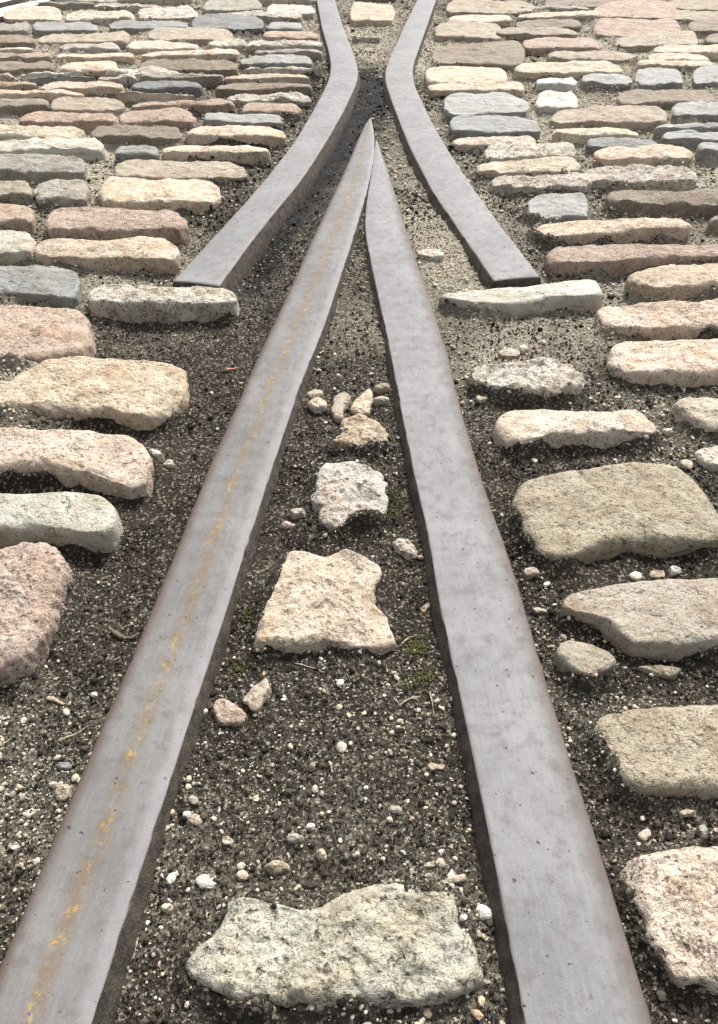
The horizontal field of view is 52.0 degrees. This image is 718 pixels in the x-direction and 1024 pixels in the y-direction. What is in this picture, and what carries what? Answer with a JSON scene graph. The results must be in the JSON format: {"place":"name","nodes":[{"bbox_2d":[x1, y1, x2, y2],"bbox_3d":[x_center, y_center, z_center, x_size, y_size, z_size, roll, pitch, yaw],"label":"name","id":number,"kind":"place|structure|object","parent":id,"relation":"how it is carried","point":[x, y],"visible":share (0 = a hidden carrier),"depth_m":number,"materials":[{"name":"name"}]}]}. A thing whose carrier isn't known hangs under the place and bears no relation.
{"place":"outdoors","nodes":[
{"label":"outdoors","id":0,"kind":"place"},
{"bbox_2d":[0,0,717,1023],"bbox_3d":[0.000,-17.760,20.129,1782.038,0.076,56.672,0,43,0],"label":"ground","id":1,"kind":"structure","parent":0,"point":[498,488],"depth_m":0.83,"materials":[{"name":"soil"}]},
{"bbox_2d":[0,180,33,204],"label":"sett","id":2,"kind":"object","parent":1,"relation":"on","point":[16,192],"visible":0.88,"depth_m":1.68,"materials":[{"name":"stone"}]},
{"bbox_2d":[0,230,36,264],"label":"sett","id":3,"kind":"object","parent":1,"relation":"on","point":[15,246],"visible":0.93,"depth_m":1.44,"materials":[{"name":"stone"}]},
{"bbox_2d":[0,203,36,235],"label":"sett","id":4,"kind":"object","parent":1,"relation":"on","point":[21,218],"visible":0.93,"depth_m":1.56,"materials":[{"name":"stone"}]},
{"bbox_2d":[0,98,50,115],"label":"sett","id":5,"kind":"object","parent":1,"relation":"on","point":[21,107],"visible":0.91,"depth_m":2.18,"materials":[{"name":"stone"}]},
{"bbox_2d":[3,5,62,24],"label":"sett","id":6,"kind":"object","parent":1,"relation":"on","point":[28,14],"visible":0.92,"depth_m":3.27,"materials":[{"name":"stone"}]},
{"bbox_2d":[0,542,72,687],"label":"sett","id":7,"kind":"object","parent":1,"relation":"on","point":[35,578],"visible":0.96,"depth_m":0.77,"materials":[{"name":"stone"}]},
{"bbox_2d":[0,265,82,308],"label":"sett","id":8,"kind":"object","parent":1,"relation":"on","point":[57,286],"visible":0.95,"depth_m":1.33,"materials":[{"name":"stone"}]},
{"bbox_2d":[0,89,84,101],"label":"sett","id":9,"kind":"object","parent":1,"relation":"on","point":[50,95],"visible":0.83,"depth_m":2.28,"materials":[{"name":"stone"}]},
{"bbox_2d":[0,124,85,140],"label":"sett","id":10,"kind":"object","parent":1,"relation":"on","point":[14,131],"visible":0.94,"depth_m":1.98,"materials":[{"name":"stone"}]},
{"bbox_2d":[0,153,87,183],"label":"sett","id":11,"kind":"object","parent":1,"relation":"on","point":[34,167],"visible":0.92,"depth_m":1.78,"materials":[{"name":"stone"}]},
{"bbox_2d":[0,305,95,363],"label":"sett","id":12,"kind":"object","parent":1,"relation":"on","point":[39,335],"visible":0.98,"depth_m":1.19,"materials":[{"name":"stone"}]},
{"bbox_2d":[0,137,107,160],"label":"sett","id":13,"kind":"object","parent":1,"relation":"on","point":[89,149],"visible":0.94,"depth_m":1.90,"materials":[{"name":"stone"}]},
{"bbox_2d":[0,492,123,552],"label":"sett","id":14,"kind":"object","parent":1,"relation":"on","point":[92,522],"visible":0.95,"depth_m":0.87,"materials":[{"name":"stone"}]},
{"bbox_2d":[35,179,91,207],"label":"sett","id":15,"kind":"object","parent":1,"relation":"on","point":[70,193],"visible":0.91,"depth_m":1.66,"materials":[{"name":"stone"}]},
{"bbox_2d":[32,21,98,36],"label":"sett","id":16,"kind":"object","parent":1,"relation":"on","point":[42,29],"visible":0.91,"depth_m":3.04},
{"bbox_2d":[19,111,118,129],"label":"sett","id":17,"kind":"object","parent":1,"relation":"on","point":[85,121],"visible":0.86,"depth_m":2.08,"materials":[{"name":"stone"}]},
{"bbox_2d":[0,427,153,498],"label":"sett","id":18,"kind":"object","parent":1,"relation":"on","point":[121,466],"visible":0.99,"depth_m":0.95,"materials":[{"name":"stone"}]},
{"bbox_2d":[40,81,123,95],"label":"sett","id":19,"kind":"object","parent":1,"relation":"on","point":[100,88],"visible":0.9,"depth_m":2.34,"materials":[{"name":"stone"}]},
{"bbox_2d":[38,31,130,48],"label":"sett","id":20,"kind":"object","parent":1,"relation":"on","point":[120,39],"visible":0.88,"depth_m":2.88,"materials":[{"name":"stone"}]},
{"bbox_2d":[51,96,125,114],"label":"sett","id":21,"kind":"object","parent":1,"relation":"on","point":[91,105],"visible":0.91,"depth_m":2.19,"materials":[{"name":"stone"}]},
{"bbox_2d":[60,61,118,76],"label":"sett","id":22,"kind":"object","parent":1,"relation":"on","point":[99,68],"visible":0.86,"depth_m":2.52,"materials":[{"name":"stone"}]},
{"bbox_2d":[0,356,189,430],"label":"sett","id":23,"kind":"object","parent":1,"relation":"on","point":[138,395],"visible":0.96,"depth_m":1.08,"materials":[{"name":"stone"}]},
{"bbox_2d":[65,10,135,26],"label":"sett","id":24,"kind":"object","parent":1,"relation":"on","point":[103,18],"visible":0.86,"depth_m":3.23,"materials":[{"name":"stone"}]},
{"bbox_2d":[33,236,181,274],"bbox_3d":[-0.493,-0.502,1.460,0.296,0.066,0.099,0,43,0],"label":"sett","id":25,"kind":"object","parent":1,"relation":"on","point":[162,256],"visible":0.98,"depth_m":1.43,"materials":[{"name":"stone"}]},
{"bbox_2d":[45,206,190,244],"bbox_3d":[-0.509,-0.601,1.566,0.312,0.063,0.142,0,43,0],"label":"sett","id":26,"kind":"object","parent":1,"relation":"on","point":[104,222],"visible":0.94,"depth_m":1.52,"materials":[{"name":"stone"}]},
{"bbox_2d":[90,124,183,145],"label":"sett","id":27,"kind":"object","parent":1,"relation":"on","point":[137,135],"visible":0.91,"depth_m":1.97,"materials":[{"name":"stone"}]},
{"bbox_2d":[115,145,159,163],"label":"sett","id":28,"kind":"object","parent":1,"relation":"on","point":[132,152],"visible":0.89,"depth_m":1.86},
{"bbox_2d":[109,20,187,34],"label":"sett","id":29,"kind":"object","parent":1,"relation":"on","point":[132,27],"visible":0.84,"depth_m":3.08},
{"bbox_2d":[117,91,195,103],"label":"sett","id":30,"kind":"object","parent":1,"relation":"on","point":[132,96],"visible":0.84,"depth_m":2.28,"materials":[{"name":"stone"}]},
{"bbox_2d":[119,107,197,128],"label":"sett","id":31,"kind":"object","parent":1,"relation":"on","point":[176,117],"visible":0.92,"depth_m":2.10,"materials":[{"name":"stone"}]},
{"bbox_2d":[98,176,220,214],"bbox_3d":[-0.451,-0.713,1.685,0.286,0.065,0.158,0,43,0],"label":"sett","id":32,"kind":"object","parent":1,"relation":"on","point":[197,196],"visible":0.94,"depth_m":1.64,"materials":[{"name":"stone"}]},
{"bbox_2d":[127,40,198,55],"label":"sett","id":33,"kind":"object","parent":1,"relation":"on","point":[139,47],"visible":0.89,"depth_m":2.79,"materials":[{"name":"stone"}]},
{"bbox_2d":[87,284,239,323],"bbox_3d":[-0.345,-0.361,1.310,0.272,0.075,0.076,0,43,0],"label":"sett","id":34,"kind":"object","parent":1,"relation":"on","point":[140,304],"visible":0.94,"depth_m":1.28,"materials":[{"name":"stone"}]},
{"bbox_2d":[131,80,203,97],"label":"sett","id":35,"kind":"object","parent":1,"relation":"on","point":[188,87],"visible":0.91,"depth_m":2.35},
{"bbox_2d":[137,5,197,22],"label":"sett","id":36,"kind":"object","parent":1,"relation":"on","point":[188,13],"visible":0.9,"depth_m":3.26,"materials":[{"name":"stone"}]},
{"bbox_2d":[114,159,247,183],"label":"sett","id":37,"kind":"object","parent":1,"relation":"on","point":[220,172],"visible":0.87,"depth_m":1.78,"materials":[{"name":"stone"}]},
{"bbox_2d":[140,72,223,87],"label":"sett","id":38,"kind":"object","parent":1,"relation":"on","point":[208,81],"visible":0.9,"depth_m":2.44,"materials":[{"name":"stone"}]},
{"bbox_2d":[131,98,235,112],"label":"sett","id":39,"kind":"object","parent":1,"relation":"on","point":[215,105],"visible":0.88,"depth_m":2.19,"materials":[{"name":"stone"}]},
{"bbox_2d":[139,58,238,75],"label":"sett","id":40,"kind":"object","parent":1,"relation":"on","point":[225,67],"visible":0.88,"depth_m":2.55,"materials":[{"name":"stone"}]},
{"bbox_2d":[148,27,232,45],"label":"sett","id":41,"kind":"object","parent":1,"relation":"on","point":[199,36],"visible":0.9,"depth_m":2.93,"materials":[{"name":"stone"}]},
{"bbox_2d":[141,48,239,62],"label":"sett","id":42,"kind":"object","parent":1,"relation":"on","point":[217,53],"visible":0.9,"depth_m":2.68,"materials":[{"name":"stone"}]},
{"bbox_2d":[162,145,270,164],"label":"sett","id":43,"kind":"object","parent":1,"relation":"on","point":[247,154],"visible":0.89,"depth_m":1.87,"materials":[{"name":"stone"}]},
{"bbox_2d":[191,13,264,34],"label":"sett","id":44,"kind":"object","parent":1,"relation":"on","point":[230,22],"visible":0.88,"depth_m":3.11,"materials":[{"name":"stone"}]},
{"bbox_2d":[213,698,247,726],"bbox_3d":[-0.123,0.199,0.709,0.036,0.034,0.030,0,43,0],"label":"loose stone","id":45,"kind":"object","parent":1,"relation":"on","point":[227,713],"visible":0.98,"depth_m":0.70,"materials":[{"name":"stone"}]},
{"bbox_2d":[203,0,262,14],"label":"sett","id":46,"kind":"object","parent":1,"relation":"on","point":[216,6],"visible":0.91,"depth_m":3.40,"materials":[{"name":"stone"}]},
{"bbox_2d":[186,125,285,147],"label":"sett","id":47,"kind":"object","parent":1,"relation":"on","point":[263,135],"visible":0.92,"depth_m":1.98,"materials":[{"name":"stone"}]},
{"bbox_2d":[203,112,283,127],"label":"sett","id":48,"kind":"object","parent":1,"relation":"on","point":[224,119],"visible":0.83,"depth_m":2.08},
{"bbox_2d":[215,82,312,97],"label":"sett","id":49,"kind":"object","parent":1,"relation":"on","point":[229,90],"visible":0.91,"depth_m":2.33,"materials":[{"name":"stone"}]},
{"bbox_2d":[173,0,359,291],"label":"wing rail","id":50,"kind":"object","parent":1,"relation":"on","point":[228,256],"visible":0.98,"depth_m":1.73,"materials":[{"name":"metal"}]},
{"bbox_2d":[224,73,310,84],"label":"sett","id":51,"kind":"object","parent":1,"relation":"on","point":[277,78],"visible":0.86,"depth_m":2.44,"materials":[{"name":"stone"}]},
{"bbox_2d":[227,92,310,107],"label":"sett","id":52,"kind":"object","parent":1,"relation":"on","point":[296,98],"visible":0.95,"depth_m":2.25,"materials":[{"name":"stone"}]},
{"bbox_2d":[242,102,301,115],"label":"sett","id":53,"kind":"object","parent":1,"relation":"on","point":[263,108],"visible":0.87,"depth_m":2.14,"materials":[{"name":"stone"}]},
{"bbox_2d":[240,54,312,68],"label":"sett","id":54,"kind":"object","parent":1,"relation":"on","point":[273,60],"visible":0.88,"depth_m":2.60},
{"bbox_2d":[246,39,321,50],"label":"sett","id":55,"kind":"object","parent":1,"relation":"on","point":[263,45],"visible":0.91,"depth_m":2.80,"materials":[{"name":"stone"}]},
{"bbox_2d":[253,549,395,654],"bbox_3d":[-0.035,0.101,0.806,0.151,0.050,0.144,0,43,0],"label":"rubble stone","id":56,"kind":"object","parent":1,"relation":"on","point":[316,603],"visible":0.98,"depth_m":0.78,"materials":[{"name":"stone"}]},
{"bbox_2d":[0,118,651,1023],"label":"crossing frog","id":57,"kind":"object","parent":1,"relation":"on","point":[562,950],"visible":0.96,"depth_m":0.69,"materials":[{"name":"metal"}]},
{"bbox_2d":[218,231,435,692],"bbox_3d":[-0.033,-0.203,1.122,0.220,0.024,1.108,0,43,0],"label":"moss","id":58,"kind":"object","parent":1,"relation":"on","point":[413,647],"visible":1,"depth_m":0.76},
{"bbox_2d":[186,883,483,1011],"bbox_3d":[-0.019,0.330,0.560,0.225,0.054,0.092,0,43,0],"label":"rubble stone","id":59,"kind":"object","parent":1,"relation":"on","point":[391,946],"visible":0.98,"depth_m":0.54,"materials":[{"name":"stone"}]},
{"bbox_2d":[310,461,388,529],"bbox_3d":[-0.011,-0.014,0.930,0.106,0.055,0.136,0,43,0],"label":"rubble stone","id":60,"kind":"object","parent":1,"relation":"on","point":[344,490],"visible":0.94,"depth_m":0.91,"materials":[{"name":"stone"}]},
{"bbox_2d":[328,413,388,451],"bbox_3d":[0.006,-0.099,1.022,0.081,0.050,0.084,10,44,10],"label":"rubble stone","id":61,"kind":"object","parent":1,"relation":"on","point":[359,429],"visible":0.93,"depth_m":1.00,"materials":[{"name":"stone"}]},
{"bbox_2d":[349,2,395,27],"bbox_3d":[0.061,-2.245,3.337,0.214,0.057,0.465,0,43,0],"label":"rubble stone","id":62,"kind":"object","parent":1,"relation":"on","point":[373,14],"visible":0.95,"depth_m":3.24,"materials":[{"name":"stone"}]},
{"bbox_2d":[382,0,540,288],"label":"wing rail","id":63,"kind":"object","parent":1,"relation":"on","point":[497,258],"visible":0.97,"depth_m":1.74,"materials":[{"name":"metal"}]},
{"bbox_2d":[425,66,507,87],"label":"sett","id":64,"kind":"object","parent":1,"relation":"on","point":[449,74],"visible":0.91,"depth_m":2.44,"materials":[{"name":"stone"}]},
{"bbox_2d":[434,20,501,42],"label":"sett","id":65,"kind":"object","parent":1,"relation":"on","point":[472,32],"visible":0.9,"depth_m":2.99,"materials":[{"name":"stone"}]},
{"bbox_2d":[427,81,524,97],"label":"sett","id":66,"kind":"object","parent":1,"relation":"on","point":[514,88],"visible":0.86,"depth_m":2.34,"materials":[{"name":"stone"}]},
{"bbox_2d":[432,40,524,70],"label":"sett","id":67,"kind":"object","parent":1,"relation":"on","point":[506,55],"visible":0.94,"depth_m":2.68,"materials":[{"name":"stone"}]},
{"bbox_2d":[442,92,529,118],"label":"sett","id":68,"kind":"object","parent":1,"relation":"on","point":[490,103],"visible":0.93,"depth_m":2.18,"materials":[{"name":"stone"}]},
{"bbox_2d":[445,0,533,16],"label":"sett","id":69,"kind":"object","parent":1,"relation":"on","point":[470,7],"visible":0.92,"depth_m":3.39,"materials":[{"name":"stone"}]},
{"bbox_2d":[452,135,535,153],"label":"sett","id":70,"kind":"object","parent":1,"relation":"on","point":[466,144],"visible":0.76,"depth_m":1.94,"materials":[{"name":"stone"}]},
{"bbox_2d":[448,115,540,139],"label":"sett","id":71,"kind":"object","parent":1,"relation":"on","point":[465,126],"visible":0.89,"depth_m":2.02,"materials":[{"name":"stone"}]},
{"bbox_2d":[438,279,602,317],"bbox_3d":[0.290,-0.367,1.312,0.301,0.058,0.064,-8,43,-8],"label":"sett","id":72,"kind":"object","parent":1,"relation":"on","point":[585,296],"visible":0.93,"depth_m":1.29,"materials":[{"name":"stone"}]},
{"bbox_2d":[469,357,586,398],"bbox_3d":[0.254,-0.193,1.123,0.190,0.064,0.093,0,43,0],"label":"sett","id":73,"kind":"object","parent":1,"relation":"on","point":[543,377],"visible":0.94,"depth_m":1.10,"materials":[{"name":"stone"}]},
{"bbox_2d":[476,156,581,177],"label":"sett","id":74,"kind":"object","parent":1,"relation":"on","point":[552,165],"visible":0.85,"depth_m":1.79,"materials":[{"name":"stone"}]},
{"bbox_2d":[483,141,575,163],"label":"sett","id":75,"kind":"object","parent":1,"relation":"on","point":[506,151],"visible":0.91,"depth_m":1.87,"materials":[{"name":"stone"}]},
{"bbox_2d":[496,27,576,40],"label":"sett","id":76,"kind":"object","parent":1,"relation":"on","point":[520,33],"visible":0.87,"depth_m":2.96,"materials":[{"name":"stone"}]},
{"bbox_2d":[490,172,591,194],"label":"sett","id":77,"kind":"object","parent":1,"relation":"on","point":[574,181],"visible":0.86,"depth_m":1.71,"materials":[{"name":"stone"}]},
{"bbox_2d":[534,90,578,113],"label":"sett","id":78,"kind":"object","parent":1,"relation":"on","point":[547,101],"visible":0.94,"depth_m":2.23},
{"bbox_2d":[526,192,588,220],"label":"sett","id":79,"kind":"object","parent":1,"relation":"on","point":[567,206],"visible":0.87,"depth_m":1.61,"materials":[{"name":"stone"}]},
{"bbox_2d":[522,37,600,56],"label":"sett","id":80,"kind":"object","parent":1,"relation":"on","point":[535,47],"visible":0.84,"depth_m":2.79,"materials":[{"name":"stone"}]},
{"bbox_2d":[513,60,621,78],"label":"sett","id":81,"kind":"object","parent":1,"relation":"on","point":[574,69],"visible":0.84,"depth_m":2.51,"materials":[{"name":"stone"}]},
{"bbox_2d":[492,409,660,448],"bbox_3d":[0.297,-0.107,1.032,0.230,0.062,0.079,-5,43,-5],"label":"sett","id":82,"kind":"object","parent":1,"relation":"on","point":[559,429],"visible":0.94,"depth_m":1.01,"materials":[{"name":"stone"}]},
{"bbox_2d":[552,640,615,674],"bbox_3d":[0.225,0.155,0.748,0.058,0.044,0.056,-24,48,-24],"label":"rubble stone","id":83,"kind":"object","parent":1,"relation":"on","point":[573,657],"visible":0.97,"depth_m":0.73,"materials":[{"name":"stone"}]},
{"bbox_2d":[546,50,637,64],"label":"sett","id":84,"kind":"object","parent":1,"relation":"on","point":[616,57],"visible":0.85,"depth_m":2.67,"materials":[{"name":"stone"}]},
{"bbox_2d":[551,127,638,143],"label":"sett","id":85,"kind":"object","parent":1,"relation":"on","point":[580,135],"visible":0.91,"depth_m":1.98,"materials":[{"name":"stone"}]},
{"bbox_2d":[579,73,632,88],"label":"sett","id":86,"kind":"object","parent":1,"relation":"on","point":[606,80],"visible":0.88,"depth_m":2.40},
{"bbox_2d":[549,105,667,130],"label":"sett","id":87,"kind":"object","parent":1,"relation":"on","point":[636,117],"visible":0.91,"depth_m":2.10,"materials":[{"name":"stone"}]},
{"bbox_2d":[537,217,690,244],"bbox_3d":[0.522,-0.577,1.545,0.340,0.063,0.080,-5,43,-5],"label":"sett","id":88,"kind":"object","parent":1,"relation":"on","point":[623,231],"visible":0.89,"depth_m":1.51,"materials":[{"name":"stone"}]},
{"bbox_2d":[511,462,717,564],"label":"sett","id":89,"kind":"object","parent":1,"relation":"on","point":[587,516],"visible":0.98,"depth_m":0.88,"materials":[{"name":"stone"}]},
{"bbox_2d":[585,137,656,153],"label":"sett","id":90,"kind":"object","parent":1,"relation":"on","point":[592,146],"visible":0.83,"depth_m":1.93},
{"bbox_2d":[543,244,717,277],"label":"sett","id":91,"kind":"object","parent":1,"relation":"on","point":[615,260],"visible":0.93,"depth_m":1.41,"materials":[{"name":"stone"}]},
{"bbox_2d":[594,0,676,19],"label":"sett","id":92,"kind":"object","parent":1,"relation":"on","point":[648,9],"visible":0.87,"depth_m":3.36,"materials":[{"name":"stone"}]},
{"bbox_2d":[592,17,680,38],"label":"sett","id":93,"kind":"object","parent":1,"relation":"on","point":[615,27],"visible":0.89,"depth_m":3.07,"materials":[{"name":"stone"}]},
{"bbox_2d":[559,578,717,661],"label":"sett","id":94,"kind":"object","parent":1,"relation":"on","point":[672,620],"visible":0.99,"depth_m":0.77,"materials":[{"name":"stone"}]},
{"bbox_2d":[585,164,696,191],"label":"sett","id":95,"kind":"object","parent":1,"relation":"on","point":[674,178],"visible":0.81,"depth_m":1.74,"materials":[{"name":"stone"}]},
{"bbox_2d":[593,144,693,166],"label":"sett","id":96,"kind":"object","parent":1,"relation":"on","point":[653,154],"visible":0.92,"depth_m":1.85,"materials":[{"name":"stone"}]},
{"bbox_2d":[593,705,717,799],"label":"sett","id":97,"kind":"object","parent":1,"relation":"on","point":[664,752],"visible":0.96,"depth_m":0.66,"materials":[{"name":"stone"}]},
{"bbox_2d":[594,298,717,340],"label":"sett","id":98,"kind":"object","parent":1,"relation":"on","point":[669,320],"visible":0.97,"depth_m":1.24,"materials":[{"name":"stone"}]},
{"bbox_2d":[613,30,698,52],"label":"sett","id":99,"kind":"object","parent":1,"relation":"on","point":[646,42],"visible":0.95,"depth_m":2.86,"materials":[{"name":"stone"}]},
{"bbox_2d":[634,67,683,90],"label":"sett","id":100,"kind":"object","parent":1,"relation":"on","point":[653,79],"visible":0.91,"depth_m":2.42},
{"bbox_2d":[605,339,717,387],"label":"sett","id":101,"kind":"object","parent":1,"relation":"on","point":[683,363],"visible":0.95,"depth_m":1.13,"materials":[{"name":"stone"}]},
{"bbox_2d":[605,188,717,218],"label":"sett","id":102,"kind":"object","parent":1,"relation":"on","point":[701,203],"visible":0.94,"depth_m":1.62,"materials":[{"name":"stone"}]},
{"bbox_2d":[615,89,714,110],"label":"sett","id":103,"kind":"object","parent":1,"relation":"on","point":[664,100],"visible":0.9,"depth_m":2.25,"materials":[{"name":"stone"}]},
{"bbox_2d":[618,846,717,994],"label":"sett","id":104,"kind":"object","parent":1,"relation":"on","point":[675,900],"visible":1,"depth_m":0.56,"materials":[{"name":"stone"}]},
{"bbox_2d":[624,263,717,301],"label":"sett","id":105,"kind":"object","parent":1,"relation":"on","point":[671,282],"visible":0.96,"depth_m":1.34,"materials":[{"name":"stone"}]},
{"bbox_2d":[653,44,717,61],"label":"sett","id":106,"kind":"object","parent":1,"relation":"on","point":[710,52],"visible":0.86,"depth_m":2.72,"materials":[{"name":"stone"}]},
{"bbox_2d":[660,129,717,148],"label":"sett","id":107,"kind":"object","parent":1,"relation":"on","point":[686,139],"visible":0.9,"depth_m":1.95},
{"bbox_2d":[669,397,717,432],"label":"sett","id":108,"kind":"object","parent":1,"relation":"on","point":[702,412],"visible":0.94,"depth_m":1.04,"materials":[{"name":"stone"}]},
{"bbox_2d":[671,100,717,122],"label":"sett","id":109,"kind":"object","parent":1,"relation":"on","point":[700,109],"visible":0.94,"depth_m":2.14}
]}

